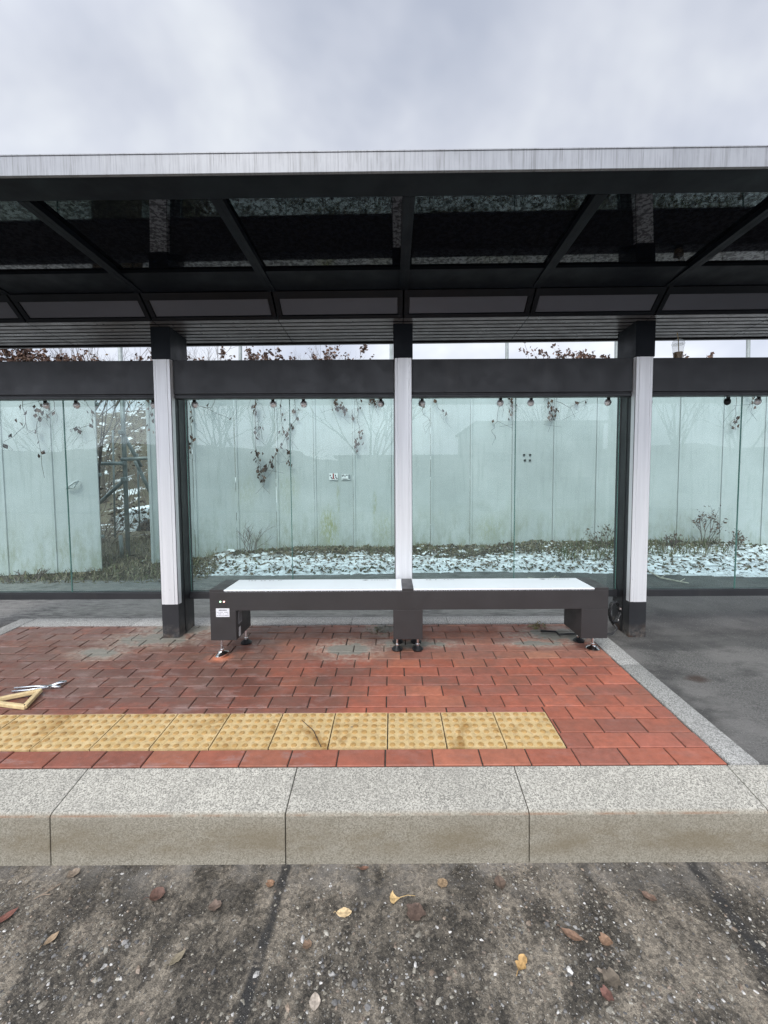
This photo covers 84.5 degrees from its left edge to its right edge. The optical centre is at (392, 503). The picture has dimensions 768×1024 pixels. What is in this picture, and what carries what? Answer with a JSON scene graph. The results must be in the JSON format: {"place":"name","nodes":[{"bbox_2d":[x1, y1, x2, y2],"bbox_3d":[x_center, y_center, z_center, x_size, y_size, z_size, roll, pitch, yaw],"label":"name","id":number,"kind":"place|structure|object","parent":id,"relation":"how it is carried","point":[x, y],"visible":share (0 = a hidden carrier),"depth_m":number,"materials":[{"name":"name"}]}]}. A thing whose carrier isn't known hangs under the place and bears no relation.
{"place":"outdoors","nodes":[
{"label":"outdoors","id":0,"kind":"place"},
{"bbox_2d":[0,624,727,769],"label":"pavement","id":1,"kind":"structure","parent":0,"point":[49,655],"depth_m":2.72,"materials":[{"name":"brick"}]},
{"bbox_2d":[0,715,19,728],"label":"tactile tile","id":2,"kind":"object","parent":1,"relation":"on","point":[5,720],"visible":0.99,"depth_m":2.37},
{"bbox_2d":[0,619,34,634],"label":"edging stone","id":3,"kind":"object","parent":1,"relation":"on","point":[12,626],"visible":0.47,"depth_m":3.73,"materials":[{"name":"stone"}]},
{"bbox_2d":[0,688,42,709],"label":"wooden frame","id":4,"kind":"object","parent":1,"relation":"on","point":[35,693],"visible":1,"depth_m":2.55,"materials":[{"name":"yellow wood"}]},
{"bbox_2d":[0,715,71,751],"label":"tactile tile","id":5,"kind":"object","parent":1,"relation":"on","point":[24,733],"visible":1,"depth_m":2.28,"materials":[{"name":"tile"}]},
{"bbox_2d":[11,680,66,691],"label":"pliers","id":6,"kind":"object","parent":1,"relation":"on","point":[56,684],"visible":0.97,"depth_m":2.69,"materials":[{"name":"metal"}]},
{"bbox_2d":[30,714,124,751],"bbox_3d":[-1.675,1.232,2.273,0.294,0.036,0.294,0,6,0],"label":"tactile tile","id":7,"kind":"object","parent":1,"relation":"on","point":[80,732],"visible":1,"depth_m":2.25,"materials":[{"name":"tile"}]},
{"bbox_2d":[21,618,142,626],"bbox_3d":[-2.782,1.123,3.805,0.974,0.133,0.178,0,3,0],"label":"edging stone","id":8,"kind":"object","parent":1,"relation":"on","point":[66,622],"visible":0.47,"depth_m":3.79,"materials":[{"name":"stone"}]},
{"bbox_2d":[90,714,177,750],"bbox_3d":[-1.375,1.231,2.273,0.294,0.037,0.294,0,6,0],"label":"tactile tile","id":9,"kind":"object","parent":1,"relation":"on","point":[135,732],"visible":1,"depth_m":2.25,"materials":[{"name":"tile"}]},
{"bbox_2d":[132,618,210,625],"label":"edging stone","id":10,"kind":"object","parent":1,"relation":"on","point":[158,622],"visible":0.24,"depth_m":3.78,"materials":[{"name":"stone"}]},
{"bbox_2d":[150,714,229,750],"bbox_3d":[-1.075,1.229,2.273,0.294,0.037,0.294,0,6,0],"label":"tactile tile","id":11,"kind":"object","parent":1,"relation":"on","point":[190,732],"visible":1,"depth_m":2.24,"materials":[{"name":"tile"}]},
{"bbox_2d":[209,713,282,749],"bbox_3d":[-0.775,1.229,2.273,0.294,0.037,0.294,0,6,0],"label":"tactile tile","id":12,"kind":"object","parent":1,"relation":"on","point":[247,731],"visible":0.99,"depth_m":2.25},
{"bbox_2d":[269,713,334,749],"bbox_3d":[-0.475,1.226,2.273,0.294,0.037,0.294,0,6,0],"label":"tactile tile","id":13,"kind":"object","parent":1,"relation":"on","point":[294,731],"visible":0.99,"depth_m":2.25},
{"bbox_2d":[251,617,352,625],"bbox_3d":[-0.839,1.112,3.805,0.947,0.133,0.178,0,3,0],"label":"edging stone","id":14,"kind":"object","parent":1,"relation":"on","point":[277,621],"visible":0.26,"depth_m":3.79,"materials":[{"name":"stone"}]},
{"bbox_2d":[328,713,386,749],"bbox_3d":[-0.175,1.224,2.272,0.294,0.037,0.294,0,6,0],"label":"tactile tile","id":15,"kind":"object","parent":1,"relation":"on","point":[359,731],"visible":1,"depth_m":2.24,"materials":[{"name":"tile"}]},
{"bbox_2d":[365,625,389,636],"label":"weed","id":16,"kind":"object","parent":1,"relation":"on","point":[376,632],"visible":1,"depth_m":3.56,"materials":[{"name":"green plant"}]},
{"bbox_2d":[0,145,767,637],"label":"bus shelter","id":17,"kind":"object","parent":1,"relation":"on","point":[634,253],"visible":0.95,"depth_m":2.95,"materials":[{"name":"grey paint"}]},
{"bbox_2d":[351,616,447,624],"bbox_3d":[0.064,1.107,3.805,0.852,0.133,0.178,0,3,0],"label":"edging stone","id":18,"kind":"object","parent":1,"relation":"on","point":[431,620],"visible":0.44,"depth_m":3.79,"materials":[{"name":"stone"}]},
{"bbox_2d":[209,578,608,657],"bbox_3d":[0.122,0.866,3.240,2.904,0.519,0.321,0,3,0],"label":"heated bench","id":19,"kind":"object","parent":1,"relation":"on","point":[582,603],"visible":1,"depth_m":3.08,"materials":[{"name":"paint"}]},
{"bbox_2d":[541,600,621,634],"bbox_3d":[1.566,0.911,3.478,0.660,0.322,0.110,0,3,-1],"label":"power cable","id":20,"kind":"object","parent":19,"relation":"attached to","point":[618,615],"visible":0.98,"depth_m":3.48,"materials":[{"name":"black rubber"}]},
{"bbox_2d":[388,713,445,748],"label":"tactile tile","id":21,"kind":"object","parent":1,"relation":"on","point":[415,730],"visible":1,"depth_m":2.24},
{"bbox_2d":[441,712,505,748],"bbox_3d":[0.425,1.222,2.273,0.294,0.037,0.294,0,6,0],"label":"tactile tile","id":22,"kind":"object","parent":1,"relation":"on","point":[471,730],"visible":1,"depth_m":2.25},
{"bbox_2d":[446,616,563,624],"bbox_3d":[1.043,1.102,3.805,1.100,0.133,0.178,0,3,0],"label":"edging stone","id":23,"kind":"object","parent":1,"relation":"on","point":[463,620],"visible":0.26,"depth_m":3.79,"materials":[{"name":"stone"}]},
{"bbox_2d":[493,712,565,748],"bbox_3d":[0.725,1.220,2.273,0.294,0.037,0.294,0,6,0],"label":"tactile tile","id":24,"kind":"object","parent":1,"relation":"on","point":[527,730],"visible":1,"depth_m":2.25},
{"bbox_2d":[527,621,545,628],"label":"weed","id":25,"kind":"object","parent":1,"relation":"on","point":[535,625],"visible":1,"depth_m":3.62,"materials":[{"name":"green plant"}]},
{"bbox_2d":[590,637,638,664],"bbox_3d":[1.670,1.138,3.433,0.143,0.170,0.922,0,3,0],"label":"edging stone","id":26,"kind":"object","parent":1,"relation":"on","point":[617,654],"visible":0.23,"depth_m":3.16,"materials":[{"name":"stone"}]},
{"bbox_2d":[620,664,758,764],"bbox_3d":[1.670,1.239,2.489,0.143,0.172,0.968,0,3,0],"label":"edging stone","id":27,"kind":"object","parent":1,"relation":"on","point":[724,747],"visible":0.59,"depth_m":2.34,"materials":[{"name":"stone"}]},
{"bbox_2d":[0,861,767,1023],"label":"road","id":28,"kind":"structure","parent":0,"point":[188,993],"depth_m":1.48,"materials":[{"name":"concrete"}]},
{"bbox_2d":[0,907,17,921],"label":"fallen leaf","id":29,"kind":"object","parent":28,"relation":"on","point":[6,916],"visible":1,"depth_m":1.57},
{"bbox_2d":[0,769,86,865],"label":"kerb stone","id":30,"kind":"object","parent":28,"relation":"on","point":[31,800],"visible":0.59,"depth_m":1.80,"materials":[{"name":"stone"}]},
{"bbox_2d":[39,931,58,948],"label":"fallen leaf","id":31,"kind":"object","parent":28,"relation":"on","point":[52,937],"visible":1,"depth_m":1.49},
{"bbox_2d":[66,868,79,877],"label":"fallen leaf","id":32,"kind":"object","parent":28,"relation":"on","point":[73,872],"visible":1,"depth_m":1.74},
{"bbox_2d":[143,887,164,900],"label":"fallen leaf","id":33,"kind":"object","parent":28,"relation":"on","point":[157,893],"visible":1,"depth_m":1.64,"materials":[{"name":"plant"}]},
{"bbox_2d":[51,768,296,865],"bbox_3d":[-0.944,1.409,1.889,0.985,0.308,0.237,0,3,0],"label":"kerb stone","id":34,"kind":"object","parent":28,"relation":"on","point":[192,816],"visible":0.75,"depth_m":1.78,"materials":[{"name":"stone"}]},
{"bbox_2d":[164,949,185,968],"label":"fallen leaf","id":35,"kind":"object","parent":28,"relation":"on","point":[177,957],"visible":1,"depth_m":1.43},
{"bbox_2d":[208,899,221,910],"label":"fallen leaf","id":36,"kind":"object","parent":28,"relation":"on","point":[215,904],"visible":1,"depth_m":1.60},
{"bbox_2d":[266,880,274,887],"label":"fallen leaf","id":37,"kind":"object","parent":28,"relation":"on","point":[269,883],"visible":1,"depth_m":1.69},
{"bbox_2d":[302,939,311,948],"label":"fallen leaf","id":38,"kind":"object","parent":28,"relation":"on","point":[307,944],"visible":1,"depth_m":1.47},
{"bbox_2d":[309,992,319,1010],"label":"fallen leaf","id":39,"kind":"object","parent":28,"relation":"on","point":[314,1001],"visible":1,"depth_m":1.30,"materials":[{"name":"plant"}]},
{"bbox_2d":[333,907,351,917],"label":"fallen leaf","id":40,"kind":"object","parent":28,"relation":"on","point":[344,912],"visible":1,"depth_m":1.57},
{"bbox_2d":[390,890,414,903],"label":"fallen leaf","id":41,"kind":"object","parent":28,"relation":"on","point":[394,898],"visible":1,"depth_m":1.63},
{"bbox_2d":[286,766,528,863],"bbox_3d":[0.063,1.404,1.889,1.021,0.308,0.237,0,3,0],"label":"kerb stone","id":42,"kind":"object","parent":28,"relation":"on","point":[386,815],"visible":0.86,"depth_m":1.78,"materials":[{"name":"stone"}]},
{"bbox_2d":[406,903,425,920],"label":"fallen leaf","id":43,"kind":"object","parent":28,"relation":"on","point":[416,912],"visible":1,"depth_m":1.57,"materials":[{"name":"plant"}]},
{"bbox_2d":[437,878,447,888],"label":"fallen leaf","id":44,"kind":"object","parent":28,"relation":"on","point":[442,882],"visible":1,"depth_m":1.69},
{"bbox_2d":[494,875,505,893],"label":"fallen leaf","id":45,"kind":"object","parent":28,"relation":"on","point":[500,881],"visible":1,"depth_m":1.69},
{"bbox_2d":[515,954,526,975],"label":"fallen leaf","id":46,"kind":"object","parent":28,"relation":"on","point":[521,962],"visible":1,"depth_m":1.41,"materials":[{"name":"plant"}]},
{"bbox_2d":[556,924,583,940],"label":"fallen leaf","id":47,"kind":"object","parent":28,"relation":"on","point":[572,935],"visible":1,"depth_m":1.49,"materials":[{"name":"plant"}]},
{"bbox_2d":[599,932,612,945],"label":"fallen leaf","id":48,"kind":"object","parent":28,"relation":"on","point":[605,939],"visible":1,"depth_m":1.47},
{"bbox_2d":[600,984,613,1000],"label":"fallen leaf","id":49,"kind":"object","parent":28,"relation":"on","point":[606,993],"visible":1,"depth_m":1.32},
{"bbox_2d":[602,967,622,988],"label":"fallen leaf","id":50,"kind":"object","parent":28,"relation":"on","point":[611,977],"visible":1,"depth_m":1.36,"materials":[{"name":"plant"}]},
{"bbox_2d":[515,765,767,862],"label":"kerb stone","id":51,"kind":"object","parent":28,"relation":"on","point":[620,814],"visible":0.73,"depth_m":1.78,"materials":[{"name":"stone"}]},
{"bbox_2d":[639,889,656,900],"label":"fallen leaf","id":52,"kind":"object","parent":28,"relation":"on","point":[646,894],"visible":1,"depth_m":1.63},
{"bbox_2d":[728,765,767,810],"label":"kerb stone","id":53,"kind":"object","parent":28,"relation":"on","point":[753,779],"visible":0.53,"depth_m":1.93,"materials":[{"name":"stone"}]},
{"bbox_2d":[0,571,767,771],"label":"ground","id":54,"kind":"structure","parent":0,"point":[706,657],"depth_m":3.87,"materials":[{"name":"concrete"}]},
{"bbox_2d":[0,533,730,582],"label":"dry grass","id":55,"kind":"structure","parent":54,"relation":"on","point":[585,546],"depth_m":5.82,"materials":[{"name":"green plant"}]},
{"bbox_2d":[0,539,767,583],"bbox_3d":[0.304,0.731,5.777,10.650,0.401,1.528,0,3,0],"label":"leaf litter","id":56,"kind":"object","parent":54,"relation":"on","point":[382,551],"visible":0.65,"depth_m":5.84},
{"bbox_2d":[390,344,392,501],"bbox_3d":[-0.018,-1.139,6.596,0.082,3.829,0.057,0,3,0],"label":"scaffold pole","id":57,"kind":"object","parent":54,"relation":"on","point":[391,351],"depth_m":6.58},
{"bbox_2d":[145,397,767,563],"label":"fence","id":58,"kind":"object","parent":54,"relation":"on","point":[569,469],"visible":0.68,"depth_m":6.32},
{"bbox_2d":[146,400,153,433],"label":"hanging vine","id":59,"kind":"object","parent":58,"relation":"attached to","point":[151,414],"visible":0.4,"depth_m":5.52,"materials":[{"name":"brown plant"}]},
{"bbox_2d":[187,400,195,452],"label":"hanging vine","id":60,"kind":"object","parent":58,"relation":"attached to","point":[191,438],"visible":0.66,"depth_m":5.80,"materials":[{"name":"brown plant"}]},
{"bbox_2d":[249,400,265,443],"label":"hanging vine","id":61,"kind":"object","parent":58,"relation":"attached to","point":[253,406],"visible":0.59,"depth_m":6.13,"materials":[{"name":"brown plant"}]},
{"bbox_2d":[251,407,265,484],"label":"hanging vine","id":62,"kind":"object","parent":58,"relation":"attached to","point":[257,470],"visible":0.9,"depth_m":6.15,"materials":[{"name":"brown plant"}]},
{"bbox_2d":[260,399,298,490],"bbox_3d":[-1.650,-0.988,6.295,0.635,1.664,0.206,-1,3,-12],"label":"hanging vine","id":63,"kind":"object","parent":58,"relation":"attached to","point":[271,464],"visible":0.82,"depth_m":6.24,"materials":[{"name":"brown plant"}]},
{"bbox_2d":[274,399,297,466],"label":"hanging vine","id":64,"kind":"object","parent":58,"relation":"attached to","point":[286,435],"visible":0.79,"depth_m":6.22,"materials":[{"name":"brown plant"}]},
{"bbox_2d":[329,473,337,479],"bbox_3d":[-0.890,-0.412,6.381,0.126,0.100,0.005,0,3,0],"label":"sign","id":65,"kind":"object","parent":58,"relation":"attached to","point":[333,476],"visible":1,"depth_m":6.38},
{"bbox_2d":[324,399,349,419],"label":"hanging vine","id":66,"kind":"object","parent":58,"relation":"attached to","point":[344,409],"visible":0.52,"depth_m":6.27,"materials":[{"name":"brown plant"}]},
{"bbox_2d":[342,474,349,479],"bbox_3d":[-0.704,-0.409,6.388,0.129,0.084,0.005,0,3,0],"label":"sign","id":67,"kind":"object","parent":58,"relation":"attached to","point":[345,476],"visible":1,"depth_m":6.39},
{"bbox_2d":[351,399,364,453],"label":"hanging vine","id":68,"kind":"object","parent":58,"relation":"attached to","point":[355,441],"visible":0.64,"depth_m":6.30,"materials":[{"name":"brown plant"}]},
{"bbox_2d":[501,398,519,426],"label":"hanging vine","id":69,"kind":"object","parent":58,"relation":"attached to","point":[511,405],"visible":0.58,"depth_m":6.28,"materials":[{"name":"brown plant"}]},
{"bbox_2d":[545,398,558,428],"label":"hanging vine","id":70,"kind":"object","parent":58,"relation":"attached to","point":[555,410],"visible":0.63,"depth_m":6.23,"materials":[{"name":"brown plant"}]},
{"bbox_2d":[724,397,739,428],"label":"hanging vine","id":71,"kind":"object","parent":58,"relation":"attached to","point":[735,421],"visible":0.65,"depth_m":5.96,"materials":[{"name":"brown plant"}]},
{"bbox_2d":[649,571,687,582],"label":"branch","id":72,"kind":"object","parent":54,"relation":"on","point":[668,579],"visible":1,"depth_m":5.01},
{"bbox_2d":[0,0,767,412],"label":"sky","id":73,"kind":"structure","parent":0,"point":[77,76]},
{"bbox_2d":[7,407,767,580],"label":"terrain","id":74,"kind":"structure","parent":0,"point":[518,563],"depth_m":5.85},
{"bbox_2d":[0,565,50,582],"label":"dry plant","id":75,"kind":"object","parent":74,"relation":"on","point":[42,572],"visible":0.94,"depth_m":5.16,"materials":[{"name":"brown plant"}]},
{"bbox_2d":[0,348,81,360],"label":"shrub","id":76,"kind":"object","parent":74,"relation":"on","point":[29,356],"visible":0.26,"depth_m":5.41,"materials":[{"name":"brown plant"}]},
{"bbox_2d":[0,349,99,360],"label":"shrub","id":77,"kind":"object","parent":74,"relation":"on","point":[42,358],"visible":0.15,"depth_m":5.43,"materials":[{"name":"brown plant"}]},
{"bbox_2d":[0,400,104,575],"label":"fence","id":78,"kind":"object","parent":74,"relation":"on","point":[34,533],"visible":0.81,"depth_m":5.29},
{"bbox_2d":[3,360,37,449],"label":"hanging vine","id":79,"kind":"object","parent":78,"relation":"attached to","point":[10,435],"visible":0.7,"depth_m":5.12,"materials":[{"name":"brown plant"}]},
{"bbox_2d":[24,401,49,477],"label":"hanging vine","id":80,"kind":"object","parent":78,"relation":"attached to","point":[39,419],"visible":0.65,"depth_m":5.17,"materials":[{"name":"brown plant"}]},
{"bbox_2d":[70,400,104,441],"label":"hanging vine","id":81,"kind":"object","parent":78,"relation":"attached to","point":[80,431],"visible":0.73,"depth_m":5.26,"materials":[{"name":"brown plant"}]},
{"bbox_2d":[43,353,107,498],"bbox_3d":[-4.016,-0.596,5.770,0.789,2.768,0.794,0,3,0],"label":"shrub","id":82,"kind":"object","parent":74,"relation":"on","point":[100,457],"visible":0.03,"depth_m":5.71,"materials":[{"name":"brown plant"}]},
{"bbox_2d":[47,348,137,425],"bbox_3d":[-8.533,-2.645,11.780,2.195,4.958,3.582,1,4,23],"label":"bare tree","id":83,"kind":"object","parent":74,"relation":"on","point":[101,401],"visible":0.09,"depth_m":11.87,"materials":[{"name":"brown plant"}]},
{"bbox_2d":[51,347,150,503],"bbox_3d":[-7.730,-2.177,10.978,3.816,4.585,3.020,0,3,0],"label":"bare tree","id":84,"kind":"object","parent":74,"relation":"on","point":[108,455],"visible":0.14,"depth_m":11.38,"materials":[{"name":"brown plant"}]},
{"bbox_2d":[101,513,138,535],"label":"bramble","id":85,"kind":"object","parent":74,"relation":"on","point":[117,526],"visible":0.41,"depth_m":7.83,"materials":[{"name":"brown plant"}]},
{"bbox_2d":[96,354,145,490],"bbox_3d":[-7.936,-2.182,11.967,4.558,3.703,2.973,0,3,0],"label":"bramble","id":86,"kind":"object","parent":74,"relation":"on","point":[109,485],"visible":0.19,"depth_m":11.82,"materials":[{"name":"brown plant"}]},
{"bbox_2d":[98,426,144,516],"bbox_3d":[-5.948,-0.439,7.888,2.816,2.149,1.986,1,4,24],"label":"bramble","id":87,"kind":"object","parent":74,"relation":"on","point":[117,460],"visible":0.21,"depth_m":8.09,"materials":[{"name":"brown plant"}]},
{"bbox_2d":[97,401,147,506],"bbox_3d":[-6.841,-1.436,11.210,4.288,3.245,2.884,0,3,0],"label":"bramble","id":88,"kind":"object","parent":74,"relation":"on","point":[133,441],"visible":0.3,"depth_m":11.04,"materials":[{"name":"brown plant"}]},
{"bbox_2d":[100,348,149,561],"bbox_3d":[-3.873,-0.912,5.971,1.175,3.694,0.617,0,3,0],"label":"scaffold","id":89,"kind":"object","parent":74,"relation":"on","point":[124,459],"visible":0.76,"depth_m":5.94,"materials":[{"name":"metal"}]},
{"bbox_2d":[100,486,150,544],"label":"bramble","id":90,"kind":"object","parent":74,"relation":"on","point":[122,519],"visible":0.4,"depth_m":6.86,"materials":[{"name":"brown plant"}]},
{"bbox_2d":[102,442,148,505],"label":"bramble","id":91,"kind":"object","parent":74,"relation":"on","point":[133,478],"visible":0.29,"depth_m":8.96,"materials":[{"name":"brown plant"}]},
{"bbox_2d":[124,508,149,539],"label":"bramble","id":92,"kind":"object","parent":74,"relation":"on","point":[142,523],"visible":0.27,"depth_m":7.10,"materials":[{"name":"brown plant"}]},
{"bbox_2d":[147,355,203,494],"bbox_3d":[-2.837,-0.752,6.232,1.253,2.902,0.844,0,3,0],"label":"shrub","id":93,"kind":"object","parent":74,"relation":"on","point":[148,357],"visible":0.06,"depth_m":6.20,"materials":[{"name":"brown plant"}]},
{"bbox_2d":[128,346,244,400],"bbox_3d":[-6.644,-3.608,13.208,2.473,4.593,3.504,3,4,42],"label":"bare tree","id":94,"kind":"object","parent":74,"relation":"on","point":[201,354],"visible":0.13,"depth_m":13.69,"materials":[{"name":"brown plant"}]},
{"bbox_2d":[116,477,314,530],"bbox_3d":[-3.626,0.130,9.386,4.100,1.483,1.670,0,3,0],"label":"snowy car","id":95,"kind":"object","parent":74,"relation":"on","point":[146,510],"visible":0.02,"depth_m":8.63,"materials":[{"name":"paint"}]},
{"bbox_2d":[218,346,282,519],"bbox_3d":[-2.229,-0.895,6.580,1.362,3.130,0.829,0,3,0],"label":"shrub","id":96,"kind":"object","parent":74,"relation":"on","point":[264,357],"visible":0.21,"depth_m":6.38,"materials":[{"name":"brown plant"}]},
{"bbox_2d":[239,523,276,553],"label":"dry plant","id":97,"kind":"object","parent":74,"relation":"on","point":[249,536],"visible":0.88,"depth_m":6.08,"materials":[{"name":"plant"}]},
{"bbox_2d":[289,352,353,450],"bbox_3d":[-1.186,-0.889,6.690,1.429,3.083,0.647,1,3,20],"label":"shrub","id":98,"kind":"object","parent":74,"relation":"on","point":[290,357],"visible":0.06,"depth_m":6.64,"materials":[{"name":"brown plant"}]},
{"bbox_2d":[290,345,359,359],"bbox_3d":[-1.912,-3.058,12.772,2.677,4.180,3.201,0,3,0],"label":"bare tree","id":99,"kind":"object","parent":74,"relation":"on","point":[313,353],"visible":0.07,"depth_m":12.34,"materials":[{"name":"brown plant"}]},
{"bbox_2d":[305,345,373,359],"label":"shrub","id":100,"kind":"object","parent":74,"relation":"on","point":[326,357],"visible":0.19,"depth_m":6.31,"materials":[{"name":"brown plant"}]},
{"bbox_2d":[196,541,767,575],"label":"snow","id":101,"kind":"structure","parent":74,"relation":"on","point":[582,570],"depth_m":5.68,"materials":[{"name":"snow"}]},
{"bbox_2d":[584,524,613,548],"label":"dry plant","id":102,"kind":"object","parent":101,"relation":"on","point":[607,529],"visible":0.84,"depth_m":5.97,"materials":[{"name":"brown plant"}]},
{"bbox_2d":[663,530,682,548],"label":"dry plant","id":103,"kind":"object","parent":101,"relation":"on","point":[672,541],"visible":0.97,"depth_m":5.90,"materials":[{"name":"brown plant"}]},
{"bbox_2d":[505,343,508,358],"bbox_3d":[1.776,-1.167,6.565,0.091,3.746,0.057,0,3,0],"label":"scaffold pole","id":104,"kind":"object","parent":74,"relation":"on","point":[506,350],"depth_m":6.48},
{"bbox_2d":[519,343,609,358],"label":"shrub","id":105,"kind":"object","parent":74,"relation":"on","point":[580,355],"visible":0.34,"depth_m":6.47,"materials":[{"name":"brown plant"}]},
{"bbox_2d":[614,341,617,357],"bbox_3d":[3.401,-1.177,6.445,0.106,3.618,0.057,0,3,0],"label":"scaffold pole","id":106,"kind":"object","parent":74,"relation":"on","point":[615,348],"depth_m":6.36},
{"bbox_2d":[692,505,727,547],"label":"dry plant","id":107,"kind":"object","parent":74,"relation":"on","point":[709,517],"visible":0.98,"depth_m":5.95,"materials":[{"name":"brown plant"}]},
{"bbox_2d":[711,528,749,550],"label":"dry plant","id":108,"kind":"object","parent":74,"relation":"on","point":[738,539],"visible":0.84,"depth_m":5.83,"materials":[{"name":"brown plant"}]},
{"bbox_2d":[746,340,750,356],"bbox_3d":[5.196,-1.112,6.199,0.140,3.522,0.057,0,3,0],"label":"scaffold pole","id":109,"kind":"object","parent":74,"relation":"on","point":[748,344],"depth_m":6.12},
{"bbox_2d":[671,332,684,357],"bbox_3d":[2.306,-1.274,3.409,0.097,0.215,0.097,0,3,0],"label":"street lamp","id":110,"kind":"object","parent":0,"point":[678,354],"visible":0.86,"depth_m":3.39,"materials":[{"name":"metal"}]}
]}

